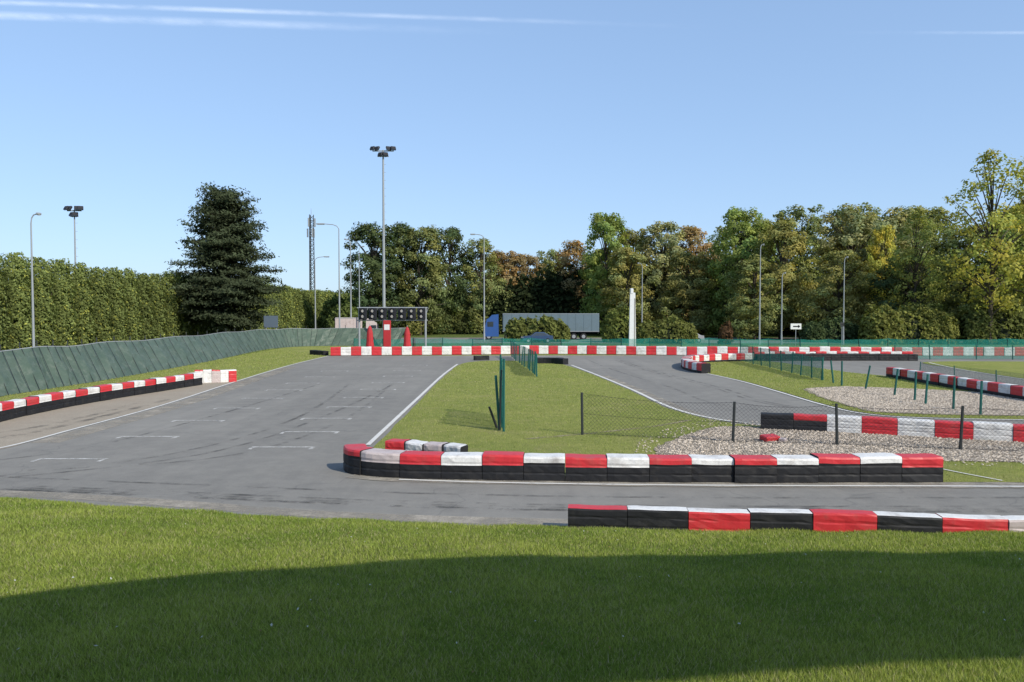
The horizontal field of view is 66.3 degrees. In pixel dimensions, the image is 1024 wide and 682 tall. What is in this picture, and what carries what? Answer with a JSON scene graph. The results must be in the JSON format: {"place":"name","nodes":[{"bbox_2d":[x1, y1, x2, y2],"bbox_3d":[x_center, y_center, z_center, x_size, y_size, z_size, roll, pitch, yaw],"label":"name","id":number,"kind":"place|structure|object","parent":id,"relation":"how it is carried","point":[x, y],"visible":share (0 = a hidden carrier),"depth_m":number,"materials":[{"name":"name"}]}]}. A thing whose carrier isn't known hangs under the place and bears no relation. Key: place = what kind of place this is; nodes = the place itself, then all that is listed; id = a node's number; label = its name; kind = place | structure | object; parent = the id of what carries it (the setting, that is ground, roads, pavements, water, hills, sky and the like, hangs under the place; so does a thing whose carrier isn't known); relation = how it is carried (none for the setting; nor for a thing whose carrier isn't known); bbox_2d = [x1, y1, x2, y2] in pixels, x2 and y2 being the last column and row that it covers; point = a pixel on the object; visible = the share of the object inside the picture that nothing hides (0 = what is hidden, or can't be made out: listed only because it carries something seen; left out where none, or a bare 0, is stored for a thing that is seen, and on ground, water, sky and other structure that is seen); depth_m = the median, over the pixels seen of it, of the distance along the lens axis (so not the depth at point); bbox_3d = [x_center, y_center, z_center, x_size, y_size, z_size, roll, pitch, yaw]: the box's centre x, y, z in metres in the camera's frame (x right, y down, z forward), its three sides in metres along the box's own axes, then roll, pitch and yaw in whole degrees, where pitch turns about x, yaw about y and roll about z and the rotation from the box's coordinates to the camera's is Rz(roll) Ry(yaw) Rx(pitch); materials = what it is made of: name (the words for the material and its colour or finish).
{"place":"outdoors","nodes":[
{"label":"outdoors","id":0,"kind":"place"},
{"bbox_2d":[0,382,230,448],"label":"dirt verge","id":1,"kind":"structure","parent":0,"point":[25,428],"depth_m":30.82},
{"bbox_2d":[0,372,201,421],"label":"tyre barrier","id":2,"kind":"object","parent":1,"relation":"on","point":[25,406],"visible":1,"depth_m":34.80,"materials":[{"name":"red rubber"}]},
{"bbox_2d":[195,369,236,382],"bbox_3d":[-17.079,2.014,45.158,2.262,0.776,0.486,-1,2,-26],"label":"tyre barrier","id":3,"kind":"object","parent":1,"relation":"on","point":[214,376],"visible":0.93,"depth_m":45.01,"materials":[{"name":"red plastic"}]},
{"bbox_2d":[0,332,1019,396],"bbox_3d":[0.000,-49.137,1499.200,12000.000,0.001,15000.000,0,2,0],"label":"ground","id":4,"kind":"structure","parent":0,"point":[588,336],"depth_m":129.21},
{"bbox_2d":[30,212,41,346],"bbox_3d":[-33.320,-3.457,54.912,0.785,11.020,0.340,0,2,0],"label":"street lamp","id":5,"kind":"object","parent":4,"relation":"on","point":[32,300],"visible":0.77,"depth_m":54.85,"materials":[{"name":"metal"}]},
{"bbox_2d":[63,206,82,265],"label":"floodlight mast","id":6,"kind":"object","parent":4,"relation":"on","point":[74,214],"visible":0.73,"depth_m":89.47,"materials":[{"name":"metal"}]},
{"bbox_2d":[0,251,356,350],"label":"hornbeam hedge","id":7,"kind":"object","parent":4,"relation":"on","point":[77,306],"visible":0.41,"depth_m":74.84,"materials":[{"name":"green plant"}]},
{"bbox_2d":[164,182,289,333],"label":"pine tree","id":8,"kind":"object","parent":4,"relation":"on","point":[226,290],"visible":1,"depth_m":92.31,"materials":[{"name":"green plant"}]},
{"bbox_2d":[264,316,277,328],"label":"road sign","id":9,"kind":"object","parent":4,"relation":"on","point":[270,321],"visible":0.75,"depth_m":92.92,"materials":[{"name":"metal"}]},
{"bbox_2d":[307,214,315,290],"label":"telecom mast","id":10,"kind":"object","parent":4,"relation":"on","point":[310,221],"visible":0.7,"depth_m":199.06,"materials":[{"name":"metal"}]},
{"bbox_2d":[316,223,339,327],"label":"street lamp","id":11,"kind":"object","parent":4,"relation":"on","point":[339,264],"visible":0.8,"depth_m":99.67,"materials":[{"name":"metal"}]},
{"bbox_2d":[326,300,357,327],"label":"shrub","id":12,"kind":"object","parent":4,"relation":"on","point":[344,312],"visible":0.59,"depth_m":126.22,"materials":[{"name":"green plant"}]},
{"bbox_2d":[316,294,382,328],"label":"shrub","id":13,"kind":"object","parent":4,"relation":"on","point":[327,307],"visible":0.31,"depth_m":148.28,"materials":[{"name":"green plant"}]},
{"bbox_2d":[340,221,406,328],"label":"broadleaf tree","id":14,"kind":"object","parent":4,"relation":"on","point":[372,263],"visible":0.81,"depth_m":137.29,"materials":[{"name":"green plant"}]},
{"bbox_2d":[364,221,430,334],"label":"broadleaf tree","id":15,"kind":"object","parent":4,"relation":"on","point":[401,229],"visible":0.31,"depth_m":142.85,"materials":[{"name":"green plant"}]},
{"bbox_2d":[388,224,455,335],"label":"broadleaf tree","id":16,"kind":"object","parent":4,"relation":"on","point":[428,235],"visible":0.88,"depth_m":140.24,"materials":[{"name":"green plant"}]},
{"bbox_2d":[416,225,487,334],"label":"broadleaf tree","id":17,"kind":"object","parent":4,"relation":"on","point":[452,234],"visible":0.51,"depth_m":147.74,"materials":[{"name":"green plant"}]},
{"bbox_2d":[410,292,542,333],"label":"hedge","id":18,"kind":"object","parent":4,"relation":"on","point":[463,316],"visible":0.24,"depth_m":148.27,"materials":[{"name":"green plant"}]},
{"bbox_2d":[450,238,513,334],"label":"broadleaf tree","id":19,"kind":"object","parent":4,"relation":"on","point":[470,254],"visible":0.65,"depth_m":147.99,"materials":[{"name":"green plant"}]},
{"bbox_2d":[483,250,530,291],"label":"broadleaf tree","id":20,"kind":"object","parent":4,"relation":"on","point":[511,261],"visible":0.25,"depth_m":155.94,"materials":[{"name":"brown plant"}]},
{"bbox_2d":[506,253,546,292],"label":"broadleaf tree","id":21,"kind":"object","parent":4,"relation":"on","point":[530,260],"visible":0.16,"depth_m":158.41,"materials":[{"name":"brown plant"}]},
{"bbox_2d":[504,314,570,341],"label":"shrub","id":22,"kind":"object","parent":4,"relation":"on","point":[559,329],"visible":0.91,"depth_m":108.72,"materials":[{"name":"green plant"}]},
{"bbox_2d":[527,248,570,280],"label":"broadleaf tree","id":23,"kind":"object","parent":4,"relation":"on","point":[551,254],"visible":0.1,"depth_m":162.20,"materials":[{"name":"green plant"}]},
{"bbox_2d":[554,240,590,312],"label":"broadleaf tree","id":24,"kind":"object","parent":4,"relation":"on","point":[570,251],"visible":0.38,"depth_m":149.43,"materials":[{"name":"green plant"}]},
{"bbox_2d":[578,212,636,334],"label":"broadleaf tree","id":25,"kind":"object","parent":4,"relation":"on","point":[611,226],"visible":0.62,"depth_m":138.54,"materials":[{"name":"green plant"}]},
{"bbox_2d":[601,305,628,342],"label":"shrub","id":26,"kind":"object","parent":4,"relation":"on","point":[615,325],"visible":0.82,"depth_m":106.47,"materials":[{"name":"green plant"}]},
{"bbox_2d":[595,246,660,330],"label":"broadleaf tree","id":27,"kind":"object","parent":4,"relation":"on","point":[633,257],"visible":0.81,"depth_m":132.43,"materials":[{"name":"green plant"}]},
{"bbox_2d":[616,227,660,324],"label":"broadleaf tree","id":28,"kind":"object","parent":4,"relation":"on","point":[635,236],"visible":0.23,"depth_m":147.76,"materials":[{"name":"green plant"}]},
{"bbox_2d":[634,221,699,320],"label":"broadleaf tree","id":29,"kind":"object","parent":4,"relation":"on","point":[670,246],"visible":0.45,"depth_m":144.11,"materials":[{"name":"green plant"}]},
{"bbox_2d":[636,313,698,343],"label":"bush","id":30,"kind":"object","parent":4,"relation":"on","point":[671,328],"visible":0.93,"depth_m":103.40,"materials":[{"name":"green plant"}]},
{"bbox_2d":[658,250,721,335],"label":"broadleaf tree","id":31,"kind":"object","parent":4,"relation":"on","point":[685,294],"visible":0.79,"depth_m":132.68,"materials":[{"name":"green plant"}]},
{"bbox_2d":[664,225,726,325],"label":"broadleaf tree","id":32,"kind":"object","parent":4,"relation":"on","point":[691,234],"visible":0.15,"depth_m":146.94,"materials":[{"name":"green plant"}]},
{"bbox_2d":[718,320,733,343],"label":"shrub","id":33,"kind":"object","parent":4,"relation":"on","point":[726,331],"visible":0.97,"depth_m":100.44,"materials":[{"name":"brown plant"}]},
{"bbox_2d":[479,252,979,333],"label":"forest understory","id":34,"kind":"object","parent":4,"relation":"on","point":[538,294],"visible":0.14,"depth_m":147.07,"materials":[{"name":"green plant"}]},
{"bbox_2d":[703,224,755,265],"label":"broadleaf tree","id":35,"kind":"object","parent":4,"relation":"on","point":[719,229],"visible":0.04,"depth_m":160.91,"materials":[{"name":"green plant"}]},
{"bbox_2d":[697,206,779,335],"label":"broadleaf tree","id":36,"kind":"object","parent":4,"relation":"on","point":[737,220],"visible":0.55,"depth_m":128.09,"materials":[{"name":"green plant"}]},
{"bbox_2d":[721,259,792,339],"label":"broadleaf tree","id":37,"kind":"object","parent":4,"relation":"on","point":[750,311],"visible":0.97,"depth_m":116.47,"materials":[{"name":"green plant"}]},
{"bbox_2d":[758,244,763,342],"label":"street lamp","id":38,"kind":"object","parent":4,"relation":"on","point":[760,293],"visible":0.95,"depth_m":99.82,"materials":[{"name":"metal"}]},
{"bbox_2d":[719,217,807,317],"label":"broadleaf tree","id":39,"kind":"object","parent":4,"relation":"on","point":[763,221],"visible":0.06,"depth_m":137.88,"materials":[{"name":"green plant"}]},
{"bbox_2d":[740,219,826,338],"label":"broadleaf tree","id":40,"kind":"object","parent":4,"relation":"on","point":[795,283],"visible":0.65,"depth_m":119.92,"materials":[{"name":"green plant"}]},
{"bbox_2d":[769,204,841,335],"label":"broadleaf tree","id":41,"kind":"object","parent":4,"relation":"on","point":[796,214],"visible":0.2,"depth_m":137.33,"materials":[{"name":"green plant"}]},
{"bbox_2d":[799,315,860,342],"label":"shrub","id":42,"kind":"object","parent":4,"relation":"on","point":[828,328],"visible":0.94,"depth_m":106.49,"materials":[{"name":"green plant"}]},
{"bbox_2d":[793,249,883,325],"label":"broadleaf tree","id":43,"kind":"object","parent":4,"relation":"on","point":[834,307],"visible":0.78,"depth_m":112.25,"materials":[{"name":"green plant"}]},
{"bbox_2d":[796,202,895,319],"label":"broadleaf tree","id":44,"kind":"object","parent":4,"relation":"on","point":[850,238],"visible":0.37,"depth_m":126.05,"materials":[{"name":"green plant"}]},
{"bbox_2d":[819,205,885,297],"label":"broadleaf tree","id":45,"kind":"object","parent":4,"relation":"on","point":[862,214],"visible":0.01,"depth_m":135.47,"materials":[{"name":"green plant"}]},
{"bbox_2d":[865,225,899,308],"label":"broadleaf tree","id":46,"kind":"object","parent":4,"relation":"on","point":[876,261],"visible":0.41,"depth_m":120.92,"materials":[{"name":"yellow plant"}]},
{"bbox_2d":[857,206,936,301],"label":"broadleaf tree","id":47,"kind":"object","parent":4,"relation":"on","point":[893,223],"visible":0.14,"depth_m":130.79,"materials":[{"name":"green plant"}]},
{"bbox_2d":[866,253,946,312],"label":"broadleaf tree","id":48,"kind":"object","parent":4,"relation":"on","point":[880,284],"visible":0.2,"depth_m":110.69,"materials":[{"name":"green plant"}]},
{"bbox_2d":[857,302,961,343],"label":"shrub","id":49,"kind":"object","parent":4,"relation":"on","point":[885,322],"visible":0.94,"depth_m":101.11,"materials":[{"name":"green plant"}]},
{"bbox_2d":[882,209,952,312],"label":"birch tree","id":50,"kind":"object","parent":4,"relation":"on","point":[922,260],"visible":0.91,"depth_m":106.86,"materials":[{"name":"green plant"}]},
{"bbox_2d":[891,205,956,304],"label":"broadleaf tree","id":51,"kind":"object","parent":4,"relation":"on","point":[933,238],"visible":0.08,"depth_m":133.46,"materials":[{"name":"green plant"}]},
{"bbox_2d":[913,206,970,311],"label":"broadleaf tree","id":52,"kind":"object","parent":4,"relation":"on","point":[940,210],"visible":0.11,"depth_m":139.51,"materials":[{"name":"green plant"}]},
{"bbox_2d":[921,225,1023,339],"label":"broadleaf tree","id":53,"kind":"object","parent":4,"relation":"on","point":[951,241],"visible":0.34,"depth_m":117.08,"materials":[{"name":"green plant"}]},
{"bbox_2d":[933,148,1023,342],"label":"birch tree","id":54,"kind":"object","parent":4,"relation":"on","point":[990,244],"visible":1,"depth_m":98.71,"materials":[{"name":"green plant"}]},
{"bbox_2d":[956,294,1023,344],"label":"shrub","id":55,"kind":"object","parent":4,"relation":"on","point":[973,324],"visible":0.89,"depth_m":100.10,"materials":[{"name":"green plant"}]},
{"bbox_2d":[966,206,1023,305],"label":"broadleaf tree","id":56,"kind":"object","parent":4,"relation":"on","point":[1007,235],"visible":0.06,"depth_m":117.38,"materials":[{"name":"green plant"}]},
{"bbox_2d":[986,161,1023,304],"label":"birch tree","id":57,"kind":"object","parent":4,"relation":"on","point":[1020,211],"visible":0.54,"depth_m":106.77,"materials":[{"name":"green plant"}]},
{"bbox_2d":[0,345,1021,423],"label":"grass","id":58,"kind":"structure","parent":0,"point":[306,349],"depth_m":61.09,"materials":[{"name":"green plant"}]},
{"bbox_2d":[0,325,404,395],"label":"tarpaulin fence","id":59,"kind":"object","parent":58,"relation":"on","point":[30,369],"visible":0.94,"depth_m":52.60,"materials":[{"name":"fabric"}]},
{"bbox_2d":[366,324,373,346],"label":"folded red parasol","id":60,"kind":"object","parent":58,"relation":"on","point":[369,341],"visible":0.73,"depth_m":75.30,"materials":[{"name":"fabric"}]},
{"bbox_2d":[370,146,395,345],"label":"floodlight mast","id":61,"kind":"object","parent":58,"relation":"on","point":[382,153],"visible":0.9,"depth_m":94.42,"materials":[{"name":"metal"}]},
{"bbox_2d":[383,320,390,346],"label":"red sign board","id":62,"kind":"object","parent":58,"relation":"on","point":[386,333],"visible":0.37,"depth_m":76.43,"materials":[{"name":"metal"}]},
{"bbox_2d":[357,307,427,345],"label":"start light gantry","id":63,"kind":"object","parent":58,"relation":"on","point":[421,312],"visible":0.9,"depth_m":77.69,"materials":[{"name":"metal"}]},
{"bbox_2d":[1,348,1023,481],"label":"infield grass","id":64,"kind":"structure","parent":58,"relation":"on","point":[573,373],"depth_m":40.70,"materials":[{"name":"green plant"}]},
{"bbox_2d":[629,288,635,344],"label":"advertising pylon","id":65,"kind":"object","parent":58,"relation":"on","point":[632,320],"visible":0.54,"depth_m":83.76,"materials":[{"name":"white metal"}]},
{"bbox_2d":[353,337,1023,347],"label":"fence","id":66,"kind":"object","parent":58,"relation":"on","point":[442,342],"visible":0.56,"depth_m":79.07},
{"bbox_2d":[0,355,1023,526],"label":"race track","id":67,"kind":"structure","parent":0,"point":[210,461],"depth_m":21.83,"materials":[{"name":"grey asphalt"}]},
{"bbox_2d":[0,356,1023,486],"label":"track markings","id":68,"kind":"object","parent":67,"relation":"on","point":[373,439],"visible":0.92,"depth_m":26.37,"materials":[{"name":"white paint"}]},
{"bbox_2d":[331,345,1023,355],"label":"tyre barrier","id":69,"kind":"object","parent":67,"relation":"on","point":[490,350],"visible":0.76,"depth_m":74.31,"materials":[{"name":"red rubber"}]},
{"bbox_2d":[373,361,1023,481],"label":"grass island","id":70,"kind":"structure","parent":67,"relation":"on","point":[495,443],"depth_m":29.02,"materials":[{"name":"green plant"}]},
{"bbox_2d":[385,439,467,451],"bbox_3d":[-2.236,2.956,20.663,2.251,0.628,0.627,1,2,23],"label":"tyre barrier","id":71,"kind":"object","parent":70,"relation":"on","point":[405,444],"visible":0.43,"depth_m":20.46,"materials":[{"name":"red plastic"}]},
{"bbox_2d":[488,370,501,429],"bbox_3d":[-0.473,2.015,26.668,0.426,2.122,0.641,-1,3,-36],"label":"leaning post","id":72,"kind":"object","parent":70,"relation":"on","point":[498,403],"visible":0.93,"depth_m":26.53,"materials":[{"name":"green metal"}]},
{"bbox_2d":[499,354,504,431],"bbox_3d":[-0.388,1.760,28.265,0.182,2.483,4.118,0,2,-2],"label":"fence","id":73,"kind":"object","parent":70,"relation":"on","point":[503,400],"visible":0.69,"depth_m":26.30,"materials":[{"name":"green metal"}]},
{"bbox_2d":[510,340,536,376],"bbox_3d":[0.794,1.098,60.078,0.292,1.559,22.142,0,2,-4],"label":"fence","id":74,"kind":"object","parent":70,"relation":"on","point":[529,358],"visible":0.88,"depth_m":57.42,"materials":[{"name":"green metal"}]},
{"bbox_2d":[537,357,567,364],"bbox_3d":[3.165,1.554,61.866,2.845,0.511,1.066,1,2,30],"label":"tyre barrier","id":75,"kind":"object","parent":70,"relation":"on","point":[556,360],"visible":0.91,"depth_m":61.78,"materials":[{"name":"black rubber"}]},
{"bbox_2d":[343,444,942,483],"bbox_3d":[2.868,3.008,19.014,14.605,0.641,1.420,0,2,6],"label":"tyre barrier","id":76,"kind":"object","parent":70,"relation":"on","point":[362,459],"visible":1,"depth_m":18.48,"materials":[{"name":"red rubber"}]},
{"bbox_2d":[581,392,1023,450],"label":"wire fence","id":77,"kind":"object","parent":70,"relation":"on","point":[836,442],"visible":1,"depth_m":23.71,"materials":[{"name":"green metal"}]},
{"bbox_2d":[653,426,1023,461],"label":"gravel trap","id":78,"kind":"object","parent":70,"relation":"on","point":[762,450],"visible":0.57,"depth_m":23.45,"materials":[{"name":"grey gravel"}]},
{"bbox_2d":[759,434,786,441],"bbox_3d":[8.109,3.013,24.240,0.687,0.211,0.598,-1,2,-23],"label":"broken barrier block","id":79,"kind":"object","parent":78,"relation":"on","point":[772,438],"depth_m":24.18,"materials":[{"name":"red plastic"}]},
{"bbox_2d":[634,418,1023,465],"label":"gravel stones","id":80,"kind":"object","parent":78,"relation":"on","point":[814,443],"visible":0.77,"depth_m":23.41,"materials":[{"name":"grey gravel"}]},
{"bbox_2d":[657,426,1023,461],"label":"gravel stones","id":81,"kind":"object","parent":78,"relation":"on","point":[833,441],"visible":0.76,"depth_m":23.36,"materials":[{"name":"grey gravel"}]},
{"bbox_2d":[761,412,1023,441],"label":"tyre barrier","id":82,"kind":"object","parent":70,"relation":"on","point":[796,422],"visible":0.79,"depth_m":25.43,"materials":[{"name":"red plastic"}]},
{"bbox_2d":[568,504,1023,533],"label":"tyre barrier","id":83,"kind":"object","parent":67,"relation":"on","point":[660,517],"visible":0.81,"depth_m":13.81,"materials":[{"name":"red rubber"}]},
{"bbox_2d":[754,351,912,360],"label":"tyre barrier","id":84,"kind":"object","parent":67,"relation":"on","point":[876,352],"visible":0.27,"depth_m":66.57,"materials":[{"name":"red plastic"}]},
{"bbox_2d":[755,353,917,360],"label":"tyre barrier","id":85,"kind":"object","parent":67,"relation":"on","point":[866,357],"visible":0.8,"depth_m":65.75,"materials":[{"name":"black rubber"}]},
{"bbox_2d":[708,361,1023,418],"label":"grass island","id":86,"kind":"structure","parent":67,"relation":"on","point":[774,383],"depth_m":45.59,"materials":[{"name":"green plant"}]},
{"bbox_2d":[681,353,751,372],"bbox_3d":[14.847,1.538,59.552,4.099,0.707,15.634,1,2,28],"label":"tyre barrier","id":87,"kind":"object","parent":86,"relation":"on","point":[695,363],"visible":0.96,"depth_m":62.03,"materials":[{"name":"red plastic"}]},
{"bbox_2d":[739,344,823,379],"bbox_3d":[18.703,1.295,55.871,0.322,1.462,18.676,0,2,2],"label":"fence","id":88,"kind":"object","parent":86,"relation":"on","point":[790,367],"visible":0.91,"depth_m":53.36,"materials":[{"name":"green metal"}]},
{"bbox_2d":[822,358,982,414],"bbox_3d":[18.289,1.946,38.493,0.674,1.399,15.896,0,2,0],"label":"post row","id":89,"kind":"object","parent":86,"relation":"on","point":[953,397],"visible":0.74,"depth_m":35.57,"materials":[{"name":"green metal"}]},
{"bbox_2d":[804,386,1023,415],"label":"gravel trap","id":90,"kind":"object","parent":86,"relation":"on","point":[891,405],"visible":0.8,"depth_m":34.74,"materials":[{"name":"grey gravel"}]},
{"bbox_2d":[806,386,1023,414],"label":"gravel stones","id":91,"kind":"object","parent":90,"relation":"on","point":[842,391],"visible":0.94,"depth_m":35.72,"materials":[{"name":"grey gravel"}]},
{"bbox_2d":[886,367,1023,399],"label":"tyre barrier","id":92,"kind":"object","parent":86,"relation":"on","point":[995,388],"visible":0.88,"depth_m":40.84,"materials":[{"name":"red plastic"}]},
{"bbox_2d":[894,344,1023,359],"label":"fence","id":93,"kind":"object","parent":67,"relation":"on","point":[929,347],"visible":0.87,"depth_m":67.47,"materials":[{"name":"grey metal"}]},
{"bbox_2d":[923,361,1023,377],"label":"grass island","id":94,"kind":"structure","parent":67,"relation":"on","point":[1011,368],"depth_m":58.43,"materials":[{"name":"green plant"}]},
{"bbox_2d":[0,496,1023,681],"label":"lawn","id":95,"kind":"structure","parent":0,"point":[469,617],"depth_m":7.63,"materials":[{"name":"green plant"}]},
{"bbox_2d":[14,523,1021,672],"bbox_3d":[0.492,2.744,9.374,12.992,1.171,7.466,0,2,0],"label":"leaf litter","id":96,"kind":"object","parent":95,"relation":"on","point":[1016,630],"visible":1,"depth_m":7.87,"materials":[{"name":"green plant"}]},
{"bbox_2d":[0,0,1023,292],"label":"sky","id":97,"kind":"structure","parent":0,"point":[509,123],"materials":[{"name":"blue"}]},
{"bbox_2d":[400,338,961,342],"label":"road","id":98,"kind":"structure","parent":0,"point":[430,339],"depth_m":114.65,"materials":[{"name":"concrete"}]},
{"bbox_2d":[335,318,378,328],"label":"box truck","id":99,"kind":"object","parent":98,"relation":"on","point":[350,322],"visible":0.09,"depth_m":110.30,"materials":[{"name":"metal"}]},
{"bbox_2d":[470,234,484,339],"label":"street lamp","id":100,"kind":"object","parent":98,"relation":"on","point":[484,292],"visible":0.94,"depth_m":109.79,"materials":[{"name":"metal"}]},
{"bbox_2d":[521,332,552,342],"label":"parked car","id":101,"kind":"object","parent":98,"relation":"on","point":[540,335],"visible":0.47,"depth_m":105.31,"materials":[{"name":"blue paint"}]},
{"bbox_2d":[485,313,598,339],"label":"articulated lorry","id":102,"kind":"object","parent":98,"relation":"on","point":[582,324],"visible":0.52,"depth_m":117.72,"materials":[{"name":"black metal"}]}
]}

